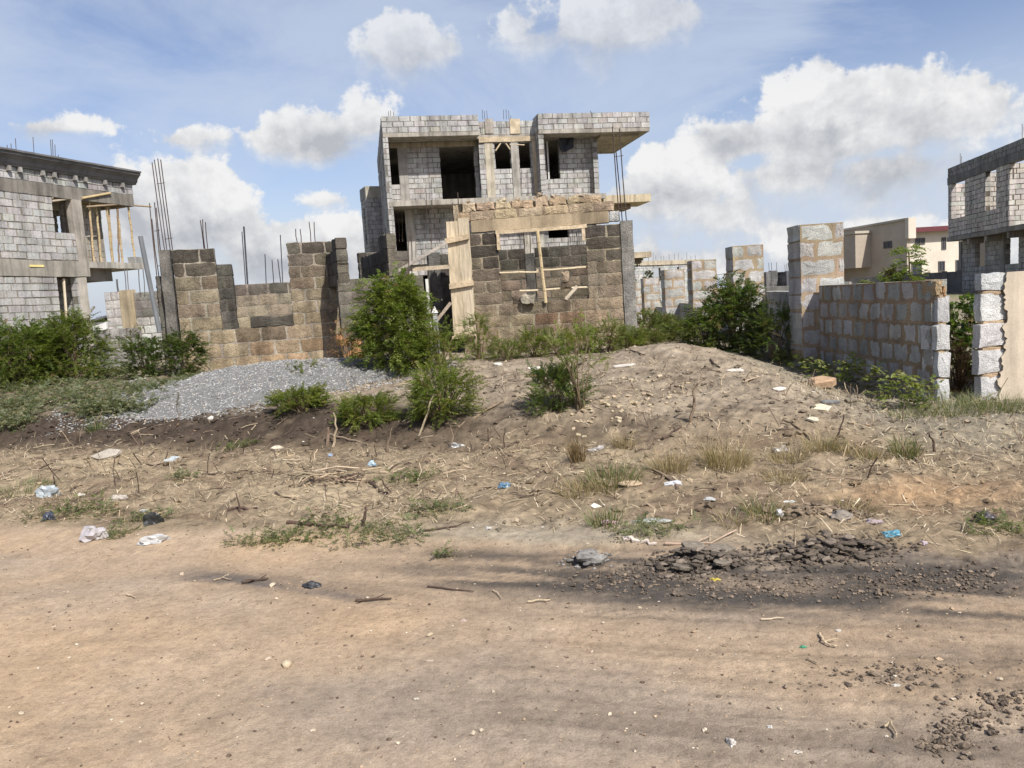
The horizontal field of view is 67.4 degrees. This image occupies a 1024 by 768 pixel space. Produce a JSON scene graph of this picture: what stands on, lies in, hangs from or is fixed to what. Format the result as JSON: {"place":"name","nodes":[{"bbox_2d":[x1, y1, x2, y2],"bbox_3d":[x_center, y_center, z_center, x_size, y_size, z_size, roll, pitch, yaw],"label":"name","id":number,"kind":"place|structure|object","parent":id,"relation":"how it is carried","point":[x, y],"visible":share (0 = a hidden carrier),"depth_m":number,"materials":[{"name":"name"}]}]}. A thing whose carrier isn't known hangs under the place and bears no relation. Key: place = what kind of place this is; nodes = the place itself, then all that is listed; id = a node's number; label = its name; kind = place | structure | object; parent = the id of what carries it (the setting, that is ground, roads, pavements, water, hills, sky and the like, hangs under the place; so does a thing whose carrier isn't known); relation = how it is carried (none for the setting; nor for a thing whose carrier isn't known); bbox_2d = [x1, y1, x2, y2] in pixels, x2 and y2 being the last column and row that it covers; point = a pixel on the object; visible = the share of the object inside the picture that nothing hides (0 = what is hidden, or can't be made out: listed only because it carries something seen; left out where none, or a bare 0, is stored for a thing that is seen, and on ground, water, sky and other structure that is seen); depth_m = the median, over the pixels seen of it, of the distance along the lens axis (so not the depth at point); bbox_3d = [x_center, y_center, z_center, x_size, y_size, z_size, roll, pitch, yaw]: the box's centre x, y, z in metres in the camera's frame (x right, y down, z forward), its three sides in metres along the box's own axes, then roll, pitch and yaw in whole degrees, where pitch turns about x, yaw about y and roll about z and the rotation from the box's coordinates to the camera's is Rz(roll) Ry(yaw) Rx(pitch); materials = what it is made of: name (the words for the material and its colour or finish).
{"place":"outdoors","nodes":[
{"label":"outdoors","id":0,"kind":"place"},
{"bbox_2d":[0,525,1023,767],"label":"dirt road","id":1,"kind":"structure","parent":0,"point":[274,740],"depth_m":3.47,"materials":[{"name":"soil"}]},
{"bbox_2d":[78,526,108,542],"bbox_3d":[-3.101,1.105,5.707,0.211,0.122,0.141,-4,6,0],"label":"plastic bag","id":2,"kind":"object","parent":1,"relation":"on","point":[90,534],"visible":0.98,"depth_m":5.67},
{"bbox_2d":[89,520,149,540],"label":"weed patch","id":3,"kind":"object","parent":1,"relation":"on","point":[112,534],"visible":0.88,"depth_m":5.77,"materials":[{"name":"green plant"}]},
{"bbox_2d":[136,534,172,544],"bbox_3d":[-2.587,1.115,5.552,0.256,0.066,0.107,-5,6,-10],"label":"plastic bag","id":4,"kind":"object","parent":1,"relation":"on","point":[153,539],"visible":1,"depth_m":5.51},
{"bbox_2d":[219,517,304,548],"bbox_3d":[-1.747,1.055,5.425,0.611,0.128,0.426,-1,7,20],"label":"weed patch","id":5,"kind":"object","parent":1,"relation":"on","point":[243,541],"visible":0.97,"depth_m":5.37,"materials":[{"name":"green plant"}]},
{"bbox_2d":[262,503,378,546],"bbox_3d":[-1.335,0.992,5.453,0.845,0.188,0.592,-4,6,0],"label":"weed patch","id":6,"kind":"object","parent":1,"relation":"on","point":[340,519],"visible":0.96,"depth_m":5.42,"materials":[{"name":"green plant"}]},
{"bbox_2d":[319,512,435,551],"bbox_3d":[-0.896,1.001,5.243,0.822,0.167,0.539,-4,6,0],"label":"weed patch","id":7,"kind":"object","parent":1,"relation":"on","point":[382,533],"visible":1,"depth_m":5.20,"materials":[{"name":"green plant"}]},
{"bbox_2d":[0,343,1023,767],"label":"pebbles","id":8,"kind":"object","parent":1,"relation":"on","point":[650,515],"visible":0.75,"depth_m":6.30,"materials":[{"name":"stone"}]},
{"bbox_2d":[557,548,620,569],"bbox_3d":[0.460,1.042,4.588,0.384,0.118,0.242,-4,6,0],"label":"concrete lump","id":9,"kind":"object","parent":1,"relation":"on","point":[588,556],"visible":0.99,"depth_m":4.53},
{"bbox_2d":[619,541,775,581],"bbox_3d":[1.063,1.002,4.407,0.897,0.144,0.423,-4,6,0],"label":"mud heap","id":10,"kind":"object","parent":1,"relation":"on","point":[695,553],"visible":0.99,"depth_m":4.39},
{"bbox_2d":[528,560,1023,763],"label":"mud crumbs","id":11,"kind":"object","parent":1,"relation":"on","point":[938,744],"visible":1,"depth_m":3.87,"materials":[{"name":"soil"}]},
{"bbox_2d":[736,530,920,572],"bbox_3d":[1.815,0.942,4.437,1.084,0.146,0.519,-4,6,0],"label":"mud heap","id":12,"kind":"object","parent":1,"relation":"on","point":[830,544],"visible":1,"depth_m":4.38,"materials":[{"name":"stone"}]},
{"bbox_2d":[0,287,1023,559],"bbox_3d":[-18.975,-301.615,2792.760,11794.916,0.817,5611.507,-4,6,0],"label":"ground","id":13,"kind":"structure","parent":0,"point":[494,507],"depth_m":6.95,"materials":[{"name":"soil"}]},
{"bbox_2d":[0,323,35,387],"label":"leafy bush","id":14,"kind":"object","parent":13,"relation":"on","point":[5,355],"visible":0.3,"depth_m":13.47,"materials":[{"name":"green plant"}]},
{"bbox_2d":[0,475,71,498],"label":"weed patch","id":15,"kind":"object","parent":13,"relation":"on","point":[27,491],"visible":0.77,"depth_m":7.38,"materials":[{"name":"green plant"}]},
{"bbox_2d":[0,315,80,391],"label":"leafy bush","id":16,"kind":"object","parent":13,"relation":"on","point":[31,342],"visible":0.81,"depth_m":13.33,"materials":[{"name":"green plant"}]},
{"bbox_2d":[0,318,82,381],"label":"leafy bush","id":17,"kind":"object","parent":13,"relation":"on","point":[31,324],"visible":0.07,"depth_m":14.15,"materials":[{"name":"green plant"}]},
{"bbox_2d":[35,485,60,497],"bbox_3d":[-4.165,0.958,6.900,0.233,0.121,0.146,-4,6,0],"label":"plastic bag","id":18,"kind":"object","parent":13,"relation":"on","point":[42,490],"visible":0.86,"depth_m":6.85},
{"bbox_2d":[19,489,120,523],"bbox_3d":[-3.662,1.022,6.401,0.816,0.176,0.655,-6,7,-18],"label":"weed patch","id":19,"kind":"object","parent":13,"relation":"on","point":[82,510],"visible":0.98,"depth_m":6.40,"materials":[{"name":"green plant"}]},
{"bbox_2d":[0,138,143,352],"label":"unfinished house","id":20,"kind":"structure","parent":13,"relation":"on","point":[45,265],"depth_m":26.20,"materials":[{"name":"concrete"}]},
{"bbox_2d":[23,306,124,384],"bbox_3d":[-7.911,-0.610,13.753,1.857,1.553,1.428,-4,6,0],"label":"leafy bush","id":21,"kind":"object","parent":13,"relation":"on","point":[66,332],"visible":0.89,"depth_m":13.61,"materials":[{"name":"green plant"}]},
{"bbox_2d":[0,365,211,432],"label":"ground cover","id":22,"kind":"object","parent":13,"relation":"on","point":[108,404],"visible":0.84,"depth_m":11.06,"materials":[{"name":"green plant"}]},
{"bbox_2d":[90,449,121,459],"bbox_3d":[-4.516,0.784,8.529,0.307,0.098,0.220,-4,6,0],"label":"stone","id":23,"kind":"object","parent":13,"relation":"on","point":[107,454],"visible":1,"depth_m":8.50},
{"bbox_2d":[93,327,144,367],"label":"block wall","id":24,"kind":"structure","parent":13,"relation":"on","point":[121,332],"depth_m":17.25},
{"bbox_2d":[104,269,163,356],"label":"ruined wall","id":25,"kind":"structure","parent":13,"relation":"on","point":[126,308],"depth_m":21.14,"materials":[{"name":"concrete"}]},
{"bbox_2d":[92,325,176,379],"bbox_3d":[-6.426,-0.428,13.454,1.193,1.233,1.144,-2,6,17],"label":"leafy bush","id":26,"kind":"object","parent":13,"relation":"on","point":[141,351],"visible":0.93,"depth_m":13.30,"materials":[{"name":"green plant"}]},
{"bbox_2d":[110,505,178,523],"bbox_3d":[-2.941,1.034,6.177,0.572,0.148,0.385,-4,6,0],"label":"weed patch","id":27,"kind":"object","parent":13,"relation":"on","point":[148,511],"visible":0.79,"depth_m":6.15,"materials":[{"name":"green plant"}]},
{"bbox_2d":[143,512,164,526],"bbox_3d":[-2.786,1.040,5.964,0.162,0.113,0.092,-6,7,-20],"label":"plastic bag","id":28,"kind":"object","parent":13,"relation":"on","point":[151,518],"visible":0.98,"depth_m":5.93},
{"bbox_2d":[146,324,221,376],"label":"leafy bush","id":29,"kind":"object","parent":13,"relation":"on","point":[191,339],"visible":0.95,"depth_m":13.30,"materials":[{"name":"green plant"}]},
{"bbox_2d":[149,158,341,375],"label":"ruined wall","id":30,"kind":"structure","parent":13,"relation":"on","point":[203,294],"depth_m":14.51,"materials":[{"name":"concrete"}]},
{"bbox_2d":[138,236,161,332],"bbox_3d":[-6.599,-1.810,14.004,0.227,1.757,0.087,-5,6,-15],"label":"steel pipe","id":31,"kind":"object","parent":30,"relation":"attached to","point":[149,284],"visible":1,"depth_m":13.97,"materials":[{"name":"metal"}]},
{"bbox_2d":[250,314,293,327],"bbox_3d":[-4.566,-1.194,14.623,0.782,0.225,0.326,-5,6,-15],"label":"loose block","id":32,"kind":"object","parent":30,"relation":"attached to","point":[262,321],"depth_m":14.47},
{"bbox_2d":[46,357,461,435],"bbox_3d":[-3.704,0.054,11.640,5.815,0.792,4.018,-4,6,0],"label":"gravel heap","id":33,"kind":"object","parent":13,"relation":"on","point":[221,390],"visible":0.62,"depth_m":10.72,"materials":[{"name":"gravel"}]},
{"bbox_2d":[260,379,340,417],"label":"feathery shrub","id":34,"kind":"object","parent":13,"relation":"on","point":[296,399],"visible":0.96,"depth_m":9.33,"materials":[{"name":"green plant"}]},
{"bbox_2d":[266,462,380,485],"bbox_3d":[-1.718,0.820,6.845,1.046,0.133,0.563,-4,6,0],"label":"twig pile","id":35,"kind":"object","parent":13,"relation":"on","point":[327,473],"visible":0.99,"depth_m":6.84,"materials":[{"name":"beige plant"}]},
{"bbox_2d":[326,318,363,357],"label":"dry shrub","id":36,"kind":"object","parent":13,"relation":"on","point":[338,341],"visible":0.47,"depth_m":12.19,"materials":[{"name":"brown plant"}]},
{"bbox_2d":[329,388,405,433],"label":"feathery shrub","id":37,"kind":"object","parent":13,"relation":"on","point":[348,410],"visible":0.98,"depth_m":8.63,"materials":[{"name":"green plant"}]},
{"bbox_2d":[326,230,427,358],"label":"ruined wall","id":38,"kind":"structure","parent":13,"relation":"on","point":[385,257],"depth_m":13.97,"materials":[{"name":"concrete"}]},
{"bbox_2d":[334,261,450,379],"bbox_3d":[-1.690,-0.848,11.227,1.673,1.911,1.511,-6,7,-24],"label":"leafy bush","id":39,"kind":"object","parent":13,"relation":"on","point":[397,303],"visible":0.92,"depth_m":11.05,"materials":[{"name":"green plant"}]},
{"bbox_2d":[360,186,426,301],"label":"house wing","id":40,"kind":"structure","parent":13,"relation":"on","point":[371,209],"depth_m":41.44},
{"bbox_2d":[373,464,443,486],"bbox_3d":[-0.899,0.792,6.664,0.638,0.155,0.486,-1,7,23],"label":"weed patch","id":41,"kind":"object","parent":13,"relation":"on","point":[416,475],"visible":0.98,"depth_m":6.66,"materials":[{"name":"green plant"}]},
{"bbox_2d":[396,492,472,520],"bbox_3d":[-0.571,0.892,5.658,0.625,0.160,0.423,-4,6,0],"label":"weed patch","id":42,"kind":"object","parent":13,"relation":"on","point":[436,503],"visible":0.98,"depth_m":5.62,"materials":[{"name":"green plant"}]},
{"bbox_2d":[402,315,475,370],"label":"feathery shrub","id":43,"kind":"object","parent":13,"relation":"on","point":[445,341],"visible":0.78,"depth_m":11.15,"materials":[{"name":"green plant"}]},
{"bbox_2d":[427,252,460,350],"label":"stub wall","id":44,"kind":"structure","parent":13,"relation":"on","point":[439,281],"depth_m":15.52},
{"bbox_2d":[396,354,493,430],"bbox_3d":[-0.755,0.099,8.541,1.099,0.858,0.936,-4,6,0],"label":"feathery shrub","id":45,"kind":"object","parent":13,"relation":"on","point":[444,378],"visible":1,"depth_m":8.43,"materials":[{"name":"green plant"}]},
{"bbox_2d":[454,312,495,360],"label":"feathery weed","id":46,"kind":"object","parent":13,"relation":"on","point":[477,347],"visible":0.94,"depth_m":12.83,"materials":[{"name":"green plant"}]},
{"bbox_2d":[479,331,535,360],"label":"feathery weed","id":47,"kind":"object","parent":13,"relation":"on","point":[501,348],"visible":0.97,"depth_m":12.61,"materials":[{"name":"green plant"}]},
{"bbox_2d":[0,352,1023,505],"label":"dead twigs","id":48,"kind":"object","parent":13,"relation":"on","point":[522,449],"visible":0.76,"depth_m":7.62,"materials":[{"name":"wood"}]},
{"bbox_2d":[0,348,1023,552],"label":"dry straw","id":49,"kind":"object","parent":13,"relation":"on","point":[771,444],"visible":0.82,"depth_m":6.60,"materials":[{"name":"plant"}]},
{"bbox_2d":[377,110,651,320],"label":"unfinished house","id":50,"kind":"structure","parent":13,"relation":"on","point":[430,167],"depth_m":34.90,"materials":[{"name":"concrete"}]},
{"bbox_2d":[426,127,637,352],"bbox_3d":[0.200,-2.612,15.770,4.560,4.266,3.116,-3,6,6],"label":"ruined hut","id":51,"kind":"object","parent":13,"relation":"on","point":[604,254],"visible":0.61,"depth_m":14.27,"materials":[{"name":"concrete"}]},
{"bbox_2d":[445,218,475,338],"bbox_3d":[-0.962,-1.963,14.362,0.479,2.235,0.096,-3,6,6],"label":"formwork shutter","id":52,"kind":"object","parent":51,"relation":"attached to","point":[460,264],"visible":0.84,"depth_m":14.35,"materials":[{"name":"brown wood"}]},
{"bbox_2d":[536,231,546,302],"bbox_3d":[0.550,-2.163,14.203,0.140,1.324,0.077,-5,6,-15],"label":"bamboo prop","id":53,"kind":"object","parent":51,"relation":"on","point":[541,266],"visible":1,"depth_m":14.18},
{"bbox_2d":[510,322,557,356],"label":"feathery weed","id":54,"kind":"object","parent":13,"relation":"on","point":[527,336],"visible":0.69,"depth_m":12.83,"materials":[{"name":"green plant"}]},
{"bbox_2d":[527,327,582,357],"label":"feathery weed","id":55,"kind":"object","parent":13,"relation":"on","point":[536,339],"visible":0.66,"depth_m":12.66,"materials":[{"name":"green plant"}]},
{"bbox_2d":[517,357,601,415],"bbox_3d":[0.531,0.056,8.417,0.969,0.760,0.817,-4,6,0],"label":"feathery shrub","id":56,"kind":"object","parent":13,"relation":"on","point":[557,377],"visible":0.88,"depth_m":8.27,"materials":[{"name":"green plant"}]},
{"bbox_2d":[546,432,591,463],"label":"grass clump","id":57,"kind":"object","parent":13,"relation":"on","point":[575,454],"visible":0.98,"depth_m":6.81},
{"bbox_2d":[532,307,621,410],"bbox_3d":[0.668,-0.248,8.147,0.967,1.118,0.898,-4,6,0],"label":"feathery sapling","id":58,"kind":"object","parent":13,"relation":"on","point":[567,335],"visible":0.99,"depth_m":8.17,"materials":[{"name":"green plant"}]},
{"bbox_2d":[553,322,609,353],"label":"feathery weed","id":59,"kind":"object","parent":13,"relation":"on","point":[580,348],"visible":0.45,"depth_m":12.79,"materials":[{"name":"green plant"}]},
{"bbox_2d":[546,472,620,499],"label":"grass clump","id":60,"kind":"object","parent":13,"relation":"on","point":[586,488],"visible":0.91,"depth_m":5.82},
{"bbox_2d":[574,503,633,528],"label":"grass clump","id":61,"kind":"object","parent":13,"relation":"on","point":[594,523],"visible":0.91,"depth_m":5.08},
{"bbox_2d":[582,312,635,352],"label":"feathery weed","id":62,"kind":"object","parent":13,"relation":"on","point":[610,341],"visible":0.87,"depth_m":12.60,"materials":[{"name":"green plant"}]},
{"bbox_2d":[565,453,662,494],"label":"grass clump","id":63,"kind":"object","parent":13,"relation":"on","point":[611,474],"visible":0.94,"depth_m":5.98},
{"bbox_2d":[597,430,637,449],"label":"grass clump","id":64,"kind":"object","parent":13,"relation":"on","point":[623,443],"visible":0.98,"depth_m":7.30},
{"bbox_2d":[611,321,651,349],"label":"feathery weed","id":65,"kind":"object","parent":13,"relation":"on","point":[639,336],"visible":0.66,"depth_m":12.79,"materials":[{"name":"green plant"}]},
{"bbox_2d":[615,325,671,347],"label":"feathery weed","id":66,"kind":"object","parent":13,"relation":"on","point":[658,336],"visible":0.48,"depth_m":13.09,"materials":[{"name":"green plant"}]},
{"bbox_2d":[640,277,660,322],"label":"fence pier","id":67,"kind":"structure","parent":13,"relation":"on","point":[650,291],"depth_m":24.07,"materials":[{"name":"concrete"}]},
{"bbox_2d":[604,510,701,540],"bbox_3d":[0.902,0.889,4.892,0.637,0.178,0.400,-4,6,0],"label":"weed patch","id":68,"kind":"object","parent":13,"relation":"on","point":[669,527],"visible":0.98,"depth_m":4.89,"materials":[{"name":"green plant"}]},
{"bbox_2d":[637,307,673,339],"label":"feathery weed","id":69,"kind":"object","parent":13,"relation":"on","point":[648,312],"visible":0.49,"depth_m":14.40,"materials":[{"name":"green plant"}]},
{"bbox_2d":[621,443,711,474],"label":"grass clump","id":70,"kind":"object","parent":13,"relation":"on","point":[672,466],"visible":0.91,"depth_m":6.33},
{"bbox_2d":[634,253,703,302],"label":"distant building site","id":71,"kind":"object","parent":13,"relation":"on","point":[644,267],"visible":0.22,"depth_m":63.05,"materials":[{"name":"concrete"}]},
{"bbox_2d":[661,269,685,326],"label":"fence pier","id":72,"kind":"structure","parent":13,"relation":"on","point":[673,288],"depth_m":21.28,"materials":[{"name":"concrete"}]},
{"bbox_2d":[654,318,699,341],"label":"feathery weed","id":73,"kind":"object","parent":13,"relation":"on","point":[672,328],"visible":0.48,"depth_m":14.05,"materials":[{"name":"green plant"}]},
{"bbox_2d":[687,259,717,331],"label":"fence pier","id":74,"kind":"structure","parent":13,"relation":"on","point":[700,273],"depth_m":18.48,"materials":[{"name":"concrete"}]},
{"bbox_2d":[674,298,733,347],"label":"feathery shrub","id":75,"kind":"object","parent":13,"relation":"on","point":[691,328],"visible":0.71,"depth_m":12.81,"materials":[{"name":"green plant"}]},
{"bbox_2d":[686,428,773,472],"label":"grass clump","id":76,"kind":"object","parent":13,"relation":"on","point":[713,458],"visible":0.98,"depth_m":6.46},
{"bbox_2d":[681,269,779,354],"bbox_3d":[3.680,-1.079,12.970,1.571,1.702,1.373,0,7,30],"label":"leafy shrub","id":77,"kind":"object","parent":13,"relation":"on","point":[735,298],"visible":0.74,"depth_m":12.72,"materials":[{"name":"green plant"}]},
{"bbox_2d":[725,244,764,340],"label":"fence pier","id":78,"kind":"structure","parent":13,"relation":"on","point":[749,259],"depth_m":15.57,"materials":[{"name":"concrete"}]},
{"bbox_2d":[727,299,797,364],"bbox_3d":[4.137,-0.785,11.980,1.463,1.209,1.194,-4,6,0],"label":"feathery shrub","id":79,"kind":"object","parent":13,"relation":"on","point":[765,337],"visible":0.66,"depth_m":12.01,"materials":[{"name":"green plant"}]},
{"bbox_2d":[727,493,803,524],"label":"grass clump","id":80,"kind":"object","parent":13,"relation":"on","point":[746,508],"visible":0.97,"depth_m":5.08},
{"bbox_2d":[764,260,788,286],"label":"distant building site","id":81,"kind":"object","parent":13,"relation":"on","point":[774,278],"visible":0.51,"depth_m":63.83,"materials":[{"name":"concrete"}]},
{"bbox_2d":[765,291,790,353],"bbox_3d":[4.956,-1.004,13.936,0.217,1.363,4.222,-2,6,12],"label":"block fence","id":82,"kind":"object","parent":13,"relation":"on","point":[777,296],"visible":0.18,"depth_m":14.00,"materials":[{"name":"concrete"}]},
{"bbox_2d":[753,462,820,484],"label":"grass clump","id":83,"kind":"object","parent":13,"relation":"on","point":[784,477],"visible":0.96,"depth_m":5.93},
{"bbox_2d":[759,438,821,463],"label":"grass clump","id":84,"kind":"object","parent":13,"relation":"on","point":[787,455],"visible":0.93,"depth_m":6.53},
{"bbox_2d":[787,222,843,366],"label":"fence pier","id":85,"kind":"structure","parent":13,"relation":"on","point":[816,256],"depth_m":11.24,"materials":[{"name":"concrete"}]},
{"bbox_2d":[754,501,879,522],"bbox_3d":[2.028,0.840,5.049,0.857,0.115,0.361,-4,6,0],"label":"mud heap","id":86,"kind":"object","parent":13,"relation":"on","point":[822,508],"visible":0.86,"depth_m":5.01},
{"bbox_2d":[808,376,835,387],"bbox_3d":[3.721,-0.026,9.212,0.306,0.128,0.274,-4,6,0],"label":"stone","id":87,"kind":"object","parent":13,"relation":"on","point":[824,381],"visible":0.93,"depth_m":9.10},
{"bbox_2d":[792,427,864,451],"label":"grass clump","id":88,"kind":"object","parent":13,"relation":"on","point":[819,443],"visible":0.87,"depth_m":6.60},
{"bbox_2d":[820,489,890,513],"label":"grass clump","id":89,"kind":"object","parent":13,"relation":"on","point":[842,504],"visible":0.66,"depth_m":5.18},
{"bbox_2d":[772,347,952,410],"bbox_3d":[3.980,-0.197,9.836,0.754,0.444,4.766,-4,6,0],"label":"creeper","id":90,"kind":"object","parent":13,"relation":"on","point":[908,384],"visible":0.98,"depth_m":8.80,"materials":[{"name":"green plant"}]},
{"bbox_2d":[842,440,898,461],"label":"grass clump","id":91,"kind":"object","parent":13,"relation":"on","point":[871,455],"visible":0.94,"depth_m":6.29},
{"bbox_2d":[819,279,950,400],"bbox_3d":[4.569,-0.458,9.704,0.202,1.642,3.152,-4,6,1],"label":"block fence","id":92,"kind":"object","parent":13,"relation":"on","point":[902,326],"visible":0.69,"depth_m":9.06,"materials":[{"name":"concrete"}]},
{"bbox_2d":[851,270,961,292],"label":"boundary wall","id":93,"kind":"structure","parent":13,"relation":"on","point":[954,282],"depth_m":38.90,"materials":[{"name":"paint"}]},
{"bbox_2d":[877,427,935,459],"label":"grass clump","id":94,"kind":"object","parent":13,"relation":"on","point":[909,449],"visible":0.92,"depth_m":6.25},
{"bbox_2d":[886,243,928,281],"bbox_3d":[15.370,-4.329,29.718,1.640,2.273,1.629,-4,6,0],"label":"young tree","id":95,"kind":"object","parent":13,"relation":"on","point":[901,272],"visible":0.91,"depth_m":29.66,"materials":[{"name":"green plant"}]},
{"bbox_2d":[844,217,984,281],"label":"plastered house","id":96,"kind":"structure","parent":13,"relation":"on","point":[868,248],"depth_m":54.72,"materials":[{"name":"beige paint"}]},
{"bbox_2d":[886,403,962,419],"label":"weed patch","id":97,"kind":"object","parent":13,"relation":"on","point":[918,415],"visible":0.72,"depth_m":7.51,"materials":[{"name":"green plant"}]},
{"bbox_2d":[946,292,976,377],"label":"leafy shrub","id":98,"kind":"object","parent":13,"relation":"on","point":[967,324],"visible":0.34,"depth_m":9.22,"materials":[{"name":"green plant"}]},
{"bbox_2d":[946,338,976,394],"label":"dry bush","id":99,"kind":"object","parent":13,"relation":"on","point":[959,381],"visible":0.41,"depth_m":8.64,"materials":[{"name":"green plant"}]},
{"bbox_2d":[902,388,1023,417],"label":"weed patch","id":100,"kind":"object","parent":13,"relation":"on","point":[961,407],"visible":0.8,"depth_m":7.54,"materials":[{"name":"green plant"}]},
{"bbox_2d":[947,129,1023,290],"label":"unfinished house","id":101,"kind":"structure","parent":13,"relation":"on","point":[985,204],"depth_m":36.19,"materials":[{"name":"concrete"}]},
{"bbox_2d":[948,388,1023,413],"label":"weed patch","id":102,"kind":"object","parent":13,"relation":"on","point":[1006,407],"visible":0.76,"depth_m":7.53,"materials":[{"name":"green plant"}]},
{"bbox_2d":[962,507,1023,537],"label":"weed patch","id":103,"kind":"object","parent":13,"relation":"on","point":[982,522],"visible":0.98,"depth_m":4.63,"materials":[{"name":"green plant"}]},
{"bbox_2d":[971,271,1023,401],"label":"plastered wall","id":104,"kind":"structure","parent":13,"relation":"on","point":[999,315],"depth_m":8.08,"materials":[{"name":"paint"}]},
{"bbox_2d":[0,0,1023,319],"label":"sky","id":105,"kind":"structure","parent":0,"point":[768,117],"materials":[{"name":"blue"}]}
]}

